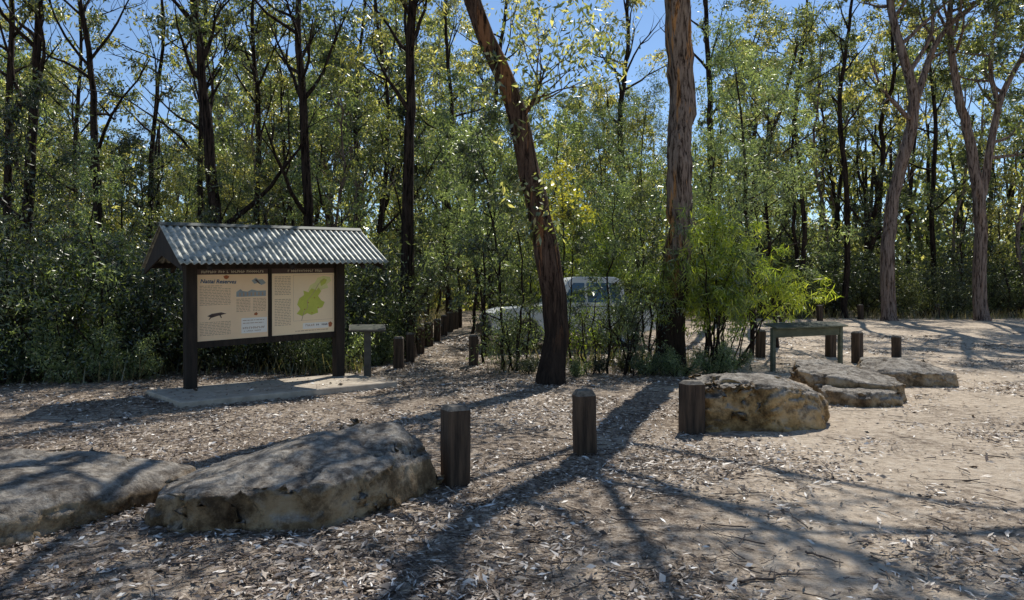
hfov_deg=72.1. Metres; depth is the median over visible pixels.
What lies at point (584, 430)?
timber bollard
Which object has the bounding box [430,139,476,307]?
young tree
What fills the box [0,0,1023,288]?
sky
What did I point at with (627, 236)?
young tree
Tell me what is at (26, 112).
young tree
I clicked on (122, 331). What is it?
shrub
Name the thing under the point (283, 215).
young tree
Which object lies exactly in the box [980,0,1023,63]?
eucalyptus tree
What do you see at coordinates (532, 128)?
eucalyptus tree
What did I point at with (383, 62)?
eucalyptus tree
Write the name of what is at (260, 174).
young tree
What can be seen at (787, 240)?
young tree
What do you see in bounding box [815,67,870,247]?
eucalyptus tree
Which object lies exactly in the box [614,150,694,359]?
young tree
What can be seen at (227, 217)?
young tree
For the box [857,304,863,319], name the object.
timber bollard
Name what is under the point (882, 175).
young tree
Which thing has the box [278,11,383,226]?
eucalyptus tree
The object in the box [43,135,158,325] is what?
young tree
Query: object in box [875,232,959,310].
shrub
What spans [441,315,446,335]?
timber bollard
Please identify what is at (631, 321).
wattle shrub
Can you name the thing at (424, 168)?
young tree
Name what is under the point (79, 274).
wattle shrub
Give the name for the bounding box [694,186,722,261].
young tree
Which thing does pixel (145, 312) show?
shrub
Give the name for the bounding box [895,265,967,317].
shrub
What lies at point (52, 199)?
young tree
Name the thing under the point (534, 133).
eucalyptus tree
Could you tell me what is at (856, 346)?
timber bollard
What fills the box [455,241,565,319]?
shrub
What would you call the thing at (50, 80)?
eucalyptus tree
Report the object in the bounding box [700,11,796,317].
eucalyptus tree
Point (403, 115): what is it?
young tree
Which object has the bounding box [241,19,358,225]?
eucalyptus tree
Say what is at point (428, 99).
eucalyptus tree
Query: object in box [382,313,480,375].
footpath
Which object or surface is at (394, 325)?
shrub
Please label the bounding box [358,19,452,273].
eucalyptus tree
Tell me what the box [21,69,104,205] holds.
eucalyptus tree
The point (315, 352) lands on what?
shrub
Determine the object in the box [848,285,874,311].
shrub
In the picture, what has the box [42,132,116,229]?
eucalyptus tree
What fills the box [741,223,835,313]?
shrub
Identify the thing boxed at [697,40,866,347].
young tree
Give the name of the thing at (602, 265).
wattle shrub
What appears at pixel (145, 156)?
eucalyptus tree
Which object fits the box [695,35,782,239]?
eucalyptus tree
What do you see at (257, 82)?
eucalyptus tree
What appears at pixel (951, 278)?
shrub
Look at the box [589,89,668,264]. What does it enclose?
young tree
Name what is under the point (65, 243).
shrub
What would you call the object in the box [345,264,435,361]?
shrub
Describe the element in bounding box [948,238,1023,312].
shrub
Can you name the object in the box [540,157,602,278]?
young tree
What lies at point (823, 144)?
eucalyptus tree
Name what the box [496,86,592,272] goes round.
young tree
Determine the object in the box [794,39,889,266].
eucalyptus tree
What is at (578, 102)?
eucalyptus tree
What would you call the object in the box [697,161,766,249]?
young tree
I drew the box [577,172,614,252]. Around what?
young tree
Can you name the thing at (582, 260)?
shrub
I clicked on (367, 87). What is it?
eucalyptus tree
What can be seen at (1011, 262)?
shrub
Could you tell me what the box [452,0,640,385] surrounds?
eucalyptus tree
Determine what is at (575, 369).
shrub
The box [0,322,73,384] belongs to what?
shrub
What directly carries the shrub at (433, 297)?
on the ground
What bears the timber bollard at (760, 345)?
on the dirt road
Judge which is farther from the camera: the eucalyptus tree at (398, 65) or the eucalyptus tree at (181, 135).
the eucalyptus tree at (181, 135)
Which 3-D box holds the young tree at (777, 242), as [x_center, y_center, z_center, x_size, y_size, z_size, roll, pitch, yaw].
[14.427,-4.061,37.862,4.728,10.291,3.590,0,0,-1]
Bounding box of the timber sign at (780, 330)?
[763,321,848,371]
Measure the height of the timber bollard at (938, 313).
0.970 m
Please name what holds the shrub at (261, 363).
on the ground
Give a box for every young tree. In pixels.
[0,44,71,238]
[0,67,104,276]
[0,75,91,259]
[17,153,85,248]
[18,183,56,240]
[33,167,90,251]
[42,166,104,270]
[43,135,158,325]
[63,130,142,250]
[64,124,171,268]
[121,137,219,281]
[123,145,187,248]
[156,131,215,222]
[171,115,246,212]
[173,138,252,222]
[175,134,234,219]
[177,156,244,222]
[182,140,267,224]
[203,129,268,224]
[218,151,261,223]
[221,80,333,225]
[223,122,302,225]
[232,93,330,226]
[241,133,327,225]
[244,112,324,226]
[262,90,333,225]
[272,74,397,289]
[292,114,378,271]
[313,182,335,226]
[348,84,448,302]
[362,111,463,321]
[363,103,461,322]
[367,165,401,278]
[392,157,452,313]
[399,122,486,318]
[405,117,523,355]
[414,99,485,278]
[414,127,517,327]
[423,66,529,333]
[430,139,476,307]
[442,103,527,362]
[449,97,541,369]
[481,136,540,371]
[494,161,541,361]
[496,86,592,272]
[497,155,554,278]
[526,120,611,242]
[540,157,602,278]
[541,200,602,370]
[544,124,607,268]
[555,99,641,273]
[565,66,698,303]
[567,148,647,373]
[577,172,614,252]
[583,93,666,259]
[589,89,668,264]
[602,182,672,356]
[614,104,696,263]
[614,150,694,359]
[634,191,666,256]
[662,115,769,357]
[692,11,827,355]
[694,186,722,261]
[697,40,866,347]
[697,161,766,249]
[742,174,801,261]
[753,138,829,308]
[753,187,784,292]
[762,182,813,281]
[769,154,839,270]
[779,203,827,308]
[834,183,883,311]
[851,163,926,310]
[900,182,955,274]
[924,144,1023,314]
[956,184,1021,292]
[959,122,1023,315]
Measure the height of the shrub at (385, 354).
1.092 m
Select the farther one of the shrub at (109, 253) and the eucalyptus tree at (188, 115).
the eucalyptus tree at (188, 115)
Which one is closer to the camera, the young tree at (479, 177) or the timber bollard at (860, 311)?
the young tree at (479, 177)
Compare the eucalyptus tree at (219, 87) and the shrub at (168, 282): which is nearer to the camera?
the shrub at (168, 282)
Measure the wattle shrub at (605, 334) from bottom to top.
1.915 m
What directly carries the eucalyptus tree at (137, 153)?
on the ground
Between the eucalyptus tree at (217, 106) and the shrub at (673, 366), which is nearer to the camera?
the shrub at (673, 366)
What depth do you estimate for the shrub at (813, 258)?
39.41 m
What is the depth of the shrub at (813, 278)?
37.87 m
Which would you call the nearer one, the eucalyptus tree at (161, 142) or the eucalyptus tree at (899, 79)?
the eucalyptus tree at (899, 79)
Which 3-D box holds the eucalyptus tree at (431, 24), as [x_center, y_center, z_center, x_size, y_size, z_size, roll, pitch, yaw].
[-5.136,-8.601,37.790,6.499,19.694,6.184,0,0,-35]
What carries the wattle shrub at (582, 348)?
on the ground
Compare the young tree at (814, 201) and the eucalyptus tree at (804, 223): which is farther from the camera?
the young tree at (814, 201)
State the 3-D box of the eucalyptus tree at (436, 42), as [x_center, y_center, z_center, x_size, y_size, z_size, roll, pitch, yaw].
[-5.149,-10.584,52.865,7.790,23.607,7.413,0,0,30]
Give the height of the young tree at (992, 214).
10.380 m
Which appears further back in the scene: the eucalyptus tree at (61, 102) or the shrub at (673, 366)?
the eucalyptus tree at (61, 102)
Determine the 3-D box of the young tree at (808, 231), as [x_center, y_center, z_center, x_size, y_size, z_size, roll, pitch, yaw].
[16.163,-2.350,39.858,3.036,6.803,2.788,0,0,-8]
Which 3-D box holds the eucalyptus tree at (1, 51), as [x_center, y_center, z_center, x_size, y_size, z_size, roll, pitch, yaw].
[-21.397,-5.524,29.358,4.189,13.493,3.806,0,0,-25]
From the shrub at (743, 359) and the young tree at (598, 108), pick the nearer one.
the shrub at (743, 359)
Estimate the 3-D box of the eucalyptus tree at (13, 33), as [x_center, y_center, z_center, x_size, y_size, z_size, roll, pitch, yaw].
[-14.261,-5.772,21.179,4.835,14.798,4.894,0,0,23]
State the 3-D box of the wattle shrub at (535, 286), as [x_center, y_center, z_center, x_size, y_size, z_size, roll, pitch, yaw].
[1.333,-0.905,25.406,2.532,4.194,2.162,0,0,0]
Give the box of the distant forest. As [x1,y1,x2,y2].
[0,99,1023,312]
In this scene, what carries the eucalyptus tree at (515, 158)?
on the ground
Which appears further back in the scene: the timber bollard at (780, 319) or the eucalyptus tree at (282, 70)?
the eucalyptus tree at (282, 70)
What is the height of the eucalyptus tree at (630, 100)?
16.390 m
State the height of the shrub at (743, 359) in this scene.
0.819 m
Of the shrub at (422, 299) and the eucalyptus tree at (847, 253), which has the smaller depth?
the shrub at (422, 299)
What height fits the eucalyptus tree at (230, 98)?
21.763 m
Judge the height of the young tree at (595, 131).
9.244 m
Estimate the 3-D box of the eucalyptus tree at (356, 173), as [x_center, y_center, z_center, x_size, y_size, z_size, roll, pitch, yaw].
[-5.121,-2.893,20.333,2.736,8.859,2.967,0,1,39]
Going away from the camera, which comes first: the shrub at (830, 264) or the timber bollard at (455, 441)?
the timber bollard at (455, 441)
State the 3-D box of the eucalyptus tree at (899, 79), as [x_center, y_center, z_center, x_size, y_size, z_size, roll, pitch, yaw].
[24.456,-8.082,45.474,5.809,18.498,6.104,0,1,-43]
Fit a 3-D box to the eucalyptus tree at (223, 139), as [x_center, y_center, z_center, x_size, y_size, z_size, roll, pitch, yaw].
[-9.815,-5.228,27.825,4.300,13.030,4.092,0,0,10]
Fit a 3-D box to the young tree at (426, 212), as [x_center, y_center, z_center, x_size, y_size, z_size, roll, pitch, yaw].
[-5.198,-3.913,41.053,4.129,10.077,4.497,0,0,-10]
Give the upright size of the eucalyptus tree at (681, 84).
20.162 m
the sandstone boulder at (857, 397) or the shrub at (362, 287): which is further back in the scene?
the shrub at (362, 287)
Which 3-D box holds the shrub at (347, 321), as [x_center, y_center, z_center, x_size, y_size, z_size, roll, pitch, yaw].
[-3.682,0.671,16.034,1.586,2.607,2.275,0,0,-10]
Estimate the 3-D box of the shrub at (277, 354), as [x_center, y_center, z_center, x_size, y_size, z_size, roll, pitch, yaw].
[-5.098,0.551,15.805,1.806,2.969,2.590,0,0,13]
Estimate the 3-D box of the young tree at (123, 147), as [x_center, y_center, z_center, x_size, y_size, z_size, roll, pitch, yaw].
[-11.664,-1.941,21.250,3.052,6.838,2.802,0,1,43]
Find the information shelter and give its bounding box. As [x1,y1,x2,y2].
[141,222,387,388]
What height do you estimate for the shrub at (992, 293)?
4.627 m
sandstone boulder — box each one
[0,446,195,549]
[144,418,444,533]
[677,373,829,432]
[789,359,906,401]
[813,384,903,407]
[856,357,958,386]
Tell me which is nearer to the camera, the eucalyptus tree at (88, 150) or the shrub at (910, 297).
the shrub at (910, 297)
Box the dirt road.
[505,322,1023,599]
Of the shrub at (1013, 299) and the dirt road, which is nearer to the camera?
the dirt road
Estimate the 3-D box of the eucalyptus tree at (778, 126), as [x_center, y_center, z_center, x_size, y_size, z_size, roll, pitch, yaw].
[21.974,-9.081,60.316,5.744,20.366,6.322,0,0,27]
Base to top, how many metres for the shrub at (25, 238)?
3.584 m
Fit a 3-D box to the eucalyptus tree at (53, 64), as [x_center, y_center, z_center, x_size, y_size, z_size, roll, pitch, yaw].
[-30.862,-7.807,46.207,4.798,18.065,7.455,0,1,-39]
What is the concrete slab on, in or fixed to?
on the ground
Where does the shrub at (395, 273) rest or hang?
on the ground
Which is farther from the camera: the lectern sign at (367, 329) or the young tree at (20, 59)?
the young tree at (20, 59)
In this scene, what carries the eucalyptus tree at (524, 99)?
on the ground
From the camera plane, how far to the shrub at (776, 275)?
39.28 m
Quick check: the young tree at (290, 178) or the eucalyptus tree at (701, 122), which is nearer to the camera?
the young tree at (290, 178)
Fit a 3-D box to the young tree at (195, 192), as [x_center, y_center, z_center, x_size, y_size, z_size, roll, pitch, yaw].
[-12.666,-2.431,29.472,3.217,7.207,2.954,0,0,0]
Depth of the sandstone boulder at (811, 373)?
11.22 m
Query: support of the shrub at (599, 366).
on the ground
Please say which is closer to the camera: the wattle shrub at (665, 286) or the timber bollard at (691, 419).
the timber bollard at (691, 419)
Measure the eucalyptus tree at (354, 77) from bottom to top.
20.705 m
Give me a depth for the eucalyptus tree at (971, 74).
39.37 m
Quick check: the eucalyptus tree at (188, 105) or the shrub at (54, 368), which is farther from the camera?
the eucalyptus tree at (188, 105)
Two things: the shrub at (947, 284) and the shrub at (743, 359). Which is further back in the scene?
the shrub at (947, 284)
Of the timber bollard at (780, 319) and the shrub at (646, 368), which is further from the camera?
the timber bollard at (780, 319)
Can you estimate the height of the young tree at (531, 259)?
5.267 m
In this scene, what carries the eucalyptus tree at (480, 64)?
on the ground
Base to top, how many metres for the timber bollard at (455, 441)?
0.950 m
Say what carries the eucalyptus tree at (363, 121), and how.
on the ground
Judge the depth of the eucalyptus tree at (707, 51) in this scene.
28.84 m
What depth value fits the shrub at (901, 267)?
41.79 m
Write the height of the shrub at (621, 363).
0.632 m
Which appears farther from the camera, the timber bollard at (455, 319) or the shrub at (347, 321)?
the timber bollard at (455, 319)
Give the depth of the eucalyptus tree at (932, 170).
38.07 m
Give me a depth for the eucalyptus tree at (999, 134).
51.49 m
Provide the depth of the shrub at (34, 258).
15.39 m
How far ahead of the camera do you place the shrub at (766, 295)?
35.62 m
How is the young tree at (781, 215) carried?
on the ground
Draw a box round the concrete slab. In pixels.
[146,373,396,408]
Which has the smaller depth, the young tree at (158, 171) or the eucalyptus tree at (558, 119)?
the young tree at (158, 171)
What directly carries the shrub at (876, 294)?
on the ground
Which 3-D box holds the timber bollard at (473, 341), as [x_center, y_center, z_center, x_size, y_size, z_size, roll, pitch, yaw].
[-0.883,1.273,16.195,0.216,0.970,0.214,0,-1,0]
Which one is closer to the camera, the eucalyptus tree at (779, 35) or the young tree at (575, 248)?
the young tree at (575, 248)
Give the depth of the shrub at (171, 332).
15.52 m
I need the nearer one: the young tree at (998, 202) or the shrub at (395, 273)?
the shrub at (395, 273)
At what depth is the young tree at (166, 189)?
31.44 m
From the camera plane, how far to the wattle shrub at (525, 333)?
17.13 m
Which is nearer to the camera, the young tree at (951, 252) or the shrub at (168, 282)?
the shrub at (168, 282)
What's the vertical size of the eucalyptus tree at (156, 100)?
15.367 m
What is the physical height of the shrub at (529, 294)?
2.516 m
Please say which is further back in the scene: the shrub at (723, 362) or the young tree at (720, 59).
the young tree at (720, 59)
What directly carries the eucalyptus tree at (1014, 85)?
on the ground
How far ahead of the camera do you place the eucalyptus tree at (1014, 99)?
48.62 m
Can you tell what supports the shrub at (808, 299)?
on the ground
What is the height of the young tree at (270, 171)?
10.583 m
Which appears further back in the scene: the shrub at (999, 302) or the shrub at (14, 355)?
the shrub at (999, 302)
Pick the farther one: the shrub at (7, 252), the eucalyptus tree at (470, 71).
the eucalyptus tree at (470, 71)
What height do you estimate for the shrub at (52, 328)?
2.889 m
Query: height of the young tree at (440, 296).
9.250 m
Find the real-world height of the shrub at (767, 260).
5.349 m
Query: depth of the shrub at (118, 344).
14.81 m
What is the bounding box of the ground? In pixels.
[0,302,1023,599]
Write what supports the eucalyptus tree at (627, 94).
on the ground
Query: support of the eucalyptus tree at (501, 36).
on the ground
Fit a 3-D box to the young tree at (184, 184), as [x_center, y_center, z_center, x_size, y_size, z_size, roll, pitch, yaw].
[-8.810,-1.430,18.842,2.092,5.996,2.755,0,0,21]
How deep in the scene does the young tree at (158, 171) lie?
38.82 m
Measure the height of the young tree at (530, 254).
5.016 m
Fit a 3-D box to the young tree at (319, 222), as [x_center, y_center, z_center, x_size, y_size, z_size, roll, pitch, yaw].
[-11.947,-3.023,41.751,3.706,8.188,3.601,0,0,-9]
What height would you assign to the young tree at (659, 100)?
10.654 m
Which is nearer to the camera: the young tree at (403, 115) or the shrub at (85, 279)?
the shrub at (85, 279)
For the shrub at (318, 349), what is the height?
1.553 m
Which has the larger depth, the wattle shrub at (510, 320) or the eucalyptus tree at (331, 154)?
the eucalyptus tree at (331, 154)
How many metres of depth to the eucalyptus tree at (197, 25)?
18.41 m
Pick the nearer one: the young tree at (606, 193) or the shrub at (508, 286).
the shrub at (508, 286)
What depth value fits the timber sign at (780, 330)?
15.59 m
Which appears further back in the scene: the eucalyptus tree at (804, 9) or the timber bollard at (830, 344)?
the eucalyptus tree at (804, 9)
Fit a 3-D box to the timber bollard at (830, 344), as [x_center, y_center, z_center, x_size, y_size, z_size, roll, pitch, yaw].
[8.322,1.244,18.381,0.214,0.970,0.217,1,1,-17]
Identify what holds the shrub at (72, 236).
on the ground
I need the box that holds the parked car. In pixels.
[476,277,656,349]
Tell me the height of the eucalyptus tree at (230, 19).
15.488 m
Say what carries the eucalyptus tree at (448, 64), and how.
on the ground
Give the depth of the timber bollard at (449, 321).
25.35 m
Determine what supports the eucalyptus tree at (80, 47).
on the ground
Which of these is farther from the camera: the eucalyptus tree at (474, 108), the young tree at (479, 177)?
the eucalyptus tree at (474, 108)
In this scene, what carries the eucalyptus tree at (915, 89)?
on the ground
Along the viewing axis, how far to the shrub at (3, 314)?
13.64 m
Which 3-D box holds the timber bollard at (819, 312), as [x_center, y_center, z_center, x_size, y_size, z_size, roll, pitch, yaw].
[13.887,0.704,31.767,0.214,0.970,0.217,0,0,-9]
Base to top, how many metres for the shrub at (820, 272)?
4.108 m
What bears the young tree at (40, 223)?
on the ground
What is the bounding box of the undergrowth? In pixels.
[0,307,1023,383]
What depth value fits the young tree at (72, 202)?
30.77 m
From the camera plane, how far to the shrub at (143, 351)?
13.39 m
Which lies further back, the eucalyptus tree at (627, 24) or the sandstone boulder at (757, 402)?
the eucalyptus tree at (627, 24)
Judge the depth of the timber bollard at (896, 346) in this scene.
18.25 m
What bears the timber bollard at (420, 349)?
on the ground
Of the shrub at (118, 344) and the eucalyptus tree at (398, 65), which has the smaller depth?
the shrub at (118, 344)
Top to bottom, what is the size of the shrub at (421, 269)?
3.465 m
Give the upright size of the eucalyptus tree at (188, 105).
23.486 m
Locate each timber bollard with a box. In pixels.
[393,336,403,368]
[406,332,414,361]
[416,327,424,353]
[424,322,432,346]
[434,319,440,341]
[440,403,470,488]
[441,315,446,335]
[446,312,452,331]
[452,310,458,328]
[469,334,477,365]
[572,388,596,455]
[678,380,705,434]
[755,329,765,357]
[779,306,785,321]
[816,305,822,320]
[825,335,836,356]
[851,331,862,362]
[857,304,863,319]
[891,336,901,356]
[934,304,940,317]
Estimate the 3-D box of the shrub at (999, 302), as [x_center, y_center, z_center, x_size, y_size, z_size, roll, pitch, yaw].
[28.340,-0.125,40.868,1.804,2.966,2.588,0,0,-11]
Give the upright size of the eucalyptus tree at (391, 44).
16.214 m
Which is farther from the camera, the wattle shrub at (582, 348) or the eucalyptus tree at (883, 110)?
the eucalyptus tree at (883, 110)
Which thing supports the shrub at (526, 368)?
on the ground
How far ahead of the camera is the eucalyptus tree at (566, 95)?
49.15 m
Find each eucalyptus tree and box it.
[0,0,100,256]
[0,0,141,253]
[0,0,151,253]
[0,8,57,241]
[0,47,83,205]
[0,70,80,240]
[0,71,72,210]
[2,68,85,205]
[4,33,68,182]
[6,0,169,280]
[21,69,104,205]
[34,132,116,254]
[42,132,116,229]
[49,118,133,219]
[51,68,105,215]
[53,0,218,250]
[67,124,139,220]
[71,126,128,254]
[84,0,260,222]
[106,119,154,216]
[119,120,176,233]
[120,1,264,196]
[129,121,172,223]
[130,132,181,212]
[141,39,236,196]
[145,123,196,221]
[146,0,366,354]
[169,73,262,215]
[173,82,236,199]
[195,8,318,225]
[197,49,261,213]
[204,0,325,224]
[208,48,284,206]
[216,0,319,219]
[227,32,329,225]
[233,65,312,196]
[235,0,366,226]
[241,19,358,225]
[271,25,401,273]
[275,48,384,227]
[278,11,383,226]
[279,25,369,226]
[291,12,361,225]
[297,42,346,200]
[303,0,434,271]
[315,0,447,294]
[321,0,456,357]
[323,23,381,231]
[333,62,388,235]
[348,0,476,256]
[352,0,461,262]
[358,3,429,233]
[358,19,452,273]
[364,0,439,315]
[370,0,529,314]
[392,6,487,310]
[394,45,471,309]
[433,58,488,307]
[437,0,549,308]
[442,18,496,256]
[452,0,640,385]
[461,52,518,228]
[485,87,553,261]
[486,98,556,237]
[487,73,565,206]
[496,81,556,233]
[536,93,608,242]
[541,70,618,227]
[543,84,607,226]
[547,109,607,247]
[568,0,668,306]
[579,78,666,233]
[582,81,638,258]
[611,84,666,226]
[642,0,709,369]
[655,0,756,323]
[691,67,770,254]
[695,0,785,219]
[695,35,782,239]
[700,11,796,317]
[709,0,888,327]
[713,0,792,242]
[737,0,885,317]
[747,12,836,291]
[748,77,802,200]
[771,21,875,258]
[778,2,869,310]
[791,78,859,240]
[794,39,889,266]
[799,0,885,317]
[803,26,925,272]
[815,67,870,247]
[818,0,940,315]
[821,0,1023,320]
[838,36,951,236]
[842,0,979,316]
[842,28,959,252]
[863,31,968,261]
[868,27,976,249]
[910,23,1017,278]
[913,0,1023,320]
[930,30,1023,206]
[953,2,1023,315]
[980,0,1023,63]
[982,65,1023,221]
[987,60,1023,188]
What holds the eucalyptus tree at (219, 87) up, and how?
on the ground
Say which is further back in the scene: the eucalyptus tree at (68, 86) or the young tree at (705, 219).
the eucalyptus tree at (68, 86)
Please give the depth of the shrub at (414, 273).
22.23 m
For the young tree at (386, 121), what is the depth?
21.92 m
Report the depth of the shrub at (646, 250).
29.67 m
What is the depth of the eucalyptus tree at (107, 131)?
48.73 m
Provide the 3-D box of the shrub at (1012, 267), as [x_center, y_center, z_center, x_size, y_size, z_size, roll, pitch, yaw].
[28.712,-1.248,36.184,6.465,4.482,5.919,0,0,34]
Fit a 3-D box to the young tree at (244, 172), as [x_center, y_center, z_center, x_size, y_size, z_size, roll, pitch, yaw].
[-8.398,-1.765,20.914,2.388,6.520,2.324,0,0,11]
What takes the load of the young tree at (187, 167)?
on the ground
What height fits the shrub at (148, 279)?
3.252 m
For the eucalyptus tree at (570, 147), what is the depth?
55.49 m
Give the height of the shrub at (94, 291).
3.003 m
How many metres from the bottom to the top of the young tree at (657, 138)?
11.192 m
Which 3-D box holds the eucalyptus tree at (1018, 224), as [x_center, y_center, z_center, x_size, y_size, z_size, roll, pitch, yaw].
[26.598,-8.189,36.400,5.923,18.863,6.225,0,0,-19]
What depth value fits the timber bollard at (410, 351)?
17.22 m
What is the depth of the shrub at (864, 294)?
36.54 m
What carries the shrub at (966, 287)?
on the ground
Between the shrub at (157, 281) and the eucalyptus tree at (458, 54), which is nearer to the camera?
the shrub at (157, 281)
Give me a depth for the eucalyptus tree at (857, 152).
44.19 m
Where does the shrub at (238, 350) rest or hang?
on the ground
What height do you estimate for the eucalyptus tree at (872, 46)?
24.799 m
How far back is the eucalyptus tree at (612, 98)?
38.44 m
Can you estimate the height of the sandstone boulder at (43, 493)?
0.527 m
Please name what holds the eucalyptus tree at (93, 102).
on the ground
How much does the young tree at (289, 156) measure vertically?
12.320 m
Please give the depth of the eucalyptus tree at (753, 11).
53.83 m
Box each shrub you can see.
[0,182,139,343]
[0,189,150,369]
[0,205,83,335]
[0,205,106,360]
[0,206,120,291]
[0,215,92,291]
[0,229,81,346]
[0,248,182,378]
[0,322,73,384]
[0,335,58,379]
[2,210,220,376]
[4,251,169,356]
[5,251,136,338]
[19,222,143,265]
[24,317,131,384]
[25,262,109,353]
[37,215,116,306]
[42,243,167,335]
[45,215,182,349]
[47,210,180,292]
[72,287,166,358]
[84,318,165,371]
[88,247,231,375]
[91,331,167,380]
[92,221,174,284]
[98,218,180,288]
[126,242,182,301]
[128,339,182,371]
[131,211,265,368]
[135,281,182,367]
[201,342,271,374]
[246,344,280,365]
[252,267,366,366]
[254,338,324,368]
[254,339,311,366]
[263,339,314,373]
[291,325,379,373]
[303,338,331,367]
[321,231,415,339]
[323,273,385,366]
[326,264,363,350]
[345,241,451,335]
[345,248,463,346]
[345,255,429,311]
[345,258,400,336]
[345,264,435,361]
[346,230,439,339]
[349,271,443,355]
[350,246,453,307]
[358,327,405,365]
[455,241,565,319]
[466,301,544,370]
[478,246,529,311]
[478,306,543,362]
[513,352,539,373]
[515,281,541,304]
[518,219,577,296]
[556,208,650,307]
[561,234,610,306]
[566,282,620,375]
[566,354,593,376]
[571,288,658,362]
[579,267,689,375]
[583,350,614,373]
[584,213,665,305]
[614,345,637,370]
[624,259,698,370]
[626,343,670,375]
[631,247,663,309]
[652,200,792,370]
[655,343,703,376]
[656,231,787,310]
[688,335,746,374]
[692,233,794,315]
[709,341,754,369]
[731,264,841,360]
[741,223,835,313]
[753,261,787,317]
[755,237,879,308]
[756,251,795,314]
[772,235,866,314]
[776,269,820,318]
[777,251,843,315]
[778,246,867,316]
[800,247,867,316]
[826,237,916,315]
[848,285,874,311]
[852,260,917,313]
[858,249,925,305]
[871,254,931,317]
[871,264,929,314]
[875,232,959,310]
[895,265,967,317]
[896,243,956,316]
[904,260,997,316]
[918,263,969,312]
[926,264,1017,316]
[926,268,972,317]
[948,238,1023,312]
[954,227,1023,316]
[959,240,1022,314]
[960,273,1023,313]
[987,262,1023,316]
[989,273,1006,313]
[996,242,1023,303]
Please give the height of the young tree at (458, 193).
6.472 m
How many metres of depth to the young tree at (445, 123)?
24.43 m
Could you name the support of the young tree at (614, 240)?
on the ground
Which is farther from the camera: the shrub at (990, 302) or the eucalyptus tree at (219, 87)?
the eucalyptus tree at (219, 87)
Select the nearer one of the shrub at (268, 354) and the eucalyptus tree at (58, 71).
the shrub at (268, 354)
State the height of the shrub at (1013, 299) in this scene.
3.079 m
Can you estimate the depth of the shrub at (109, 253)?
29.27 m
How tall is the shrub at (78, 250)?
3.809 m
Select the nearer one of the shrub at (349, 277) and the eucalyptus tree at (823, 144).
the shrub at (349, 277)
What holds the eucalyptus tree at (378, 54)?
on the ground
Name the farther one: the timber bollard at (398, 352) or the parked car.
the parked car
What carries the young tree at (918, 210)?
on the ground
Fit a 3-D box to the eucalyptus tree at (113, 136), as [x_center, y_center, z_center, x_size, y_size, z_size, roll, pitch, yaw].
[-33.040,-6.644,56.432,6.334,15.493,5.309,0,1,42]
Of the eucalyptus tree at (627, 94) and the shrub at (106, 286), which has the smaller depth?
the shrub at (106, 286)
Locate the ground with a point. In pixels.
(680, 540)
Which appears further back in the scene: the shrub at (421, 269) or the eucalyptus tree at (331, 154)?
the eucalyptus tree at (331, 154)
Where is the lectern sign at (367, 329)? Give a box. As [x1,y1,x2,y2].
[349,324,385,376]
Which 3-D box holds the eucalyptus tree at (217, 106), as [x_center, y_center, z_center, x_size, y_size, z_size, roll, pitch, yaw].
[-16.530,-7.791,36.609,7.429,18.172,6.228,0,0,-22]
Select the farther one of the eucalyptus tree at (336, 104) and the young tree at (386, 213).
the young tree at (386, 213)
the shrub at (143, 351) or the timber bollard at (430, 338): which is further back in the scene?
the timber bollard at (430, 338)
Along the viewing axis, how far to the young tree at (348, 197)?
33.09 m
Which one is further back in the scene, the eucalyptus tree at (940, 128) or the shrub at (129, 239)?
the eucalyptus tree at (940, 128)
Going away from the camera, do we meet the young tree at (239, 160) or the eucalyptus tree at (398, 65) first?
the young tree at (239, 160)
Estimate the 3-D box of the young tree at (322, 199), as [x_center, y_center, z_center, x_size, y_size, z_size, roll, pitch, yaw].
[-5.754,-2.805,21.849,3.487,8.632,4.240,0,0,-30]
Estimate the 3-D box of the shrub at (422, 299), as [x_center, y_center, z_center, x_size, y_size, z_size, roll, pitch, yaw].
[-3.156,-0.012,18.746,3.990,3.021,4.358,0,0,-5]
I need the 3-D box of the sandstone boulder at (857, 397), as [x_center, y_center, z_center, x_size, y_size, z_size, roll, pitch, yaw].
[5.288,1.499,10.751,1.257,0.392,0.896,0,0,15]
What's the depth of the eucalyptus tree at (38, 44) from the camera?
18.66 m
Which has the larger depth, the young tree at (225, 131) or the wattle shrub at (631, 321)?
the young tree at (225, 131)
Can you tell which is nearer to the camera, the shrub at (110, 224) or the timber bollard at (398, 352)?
the timber bollard at (398, 352)
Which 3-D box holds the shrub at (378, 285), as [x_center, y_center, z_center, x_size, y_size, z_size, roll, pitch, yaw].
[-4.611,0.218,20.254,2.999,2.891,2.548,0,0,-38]
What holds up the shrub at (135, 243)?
on the ground
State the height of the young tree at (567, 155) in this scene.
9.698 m
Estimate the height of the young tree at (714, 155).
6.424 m
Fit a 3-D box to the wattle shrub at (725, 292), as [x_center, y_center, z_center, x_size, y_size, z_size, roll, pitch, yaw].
[4.650,-0.305,15.410,3.196,3.840,2.038,0,0,0]
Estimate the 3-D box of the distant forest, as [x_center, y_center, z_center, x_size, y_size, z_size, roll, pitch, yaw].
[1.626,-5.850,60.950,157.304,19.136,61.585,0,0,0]
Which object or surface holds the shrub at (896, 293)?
on the ground
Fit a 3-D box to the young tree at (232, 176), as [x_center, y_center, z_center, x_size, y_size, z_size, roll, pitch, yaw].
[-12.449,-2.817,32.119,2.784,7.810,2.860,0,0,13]
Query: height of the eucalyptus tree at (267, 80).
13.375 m
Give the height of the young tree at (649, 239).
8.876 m
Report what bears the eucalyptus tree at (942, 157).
on the ground
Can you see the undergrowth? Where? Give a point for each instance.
(965, 316)

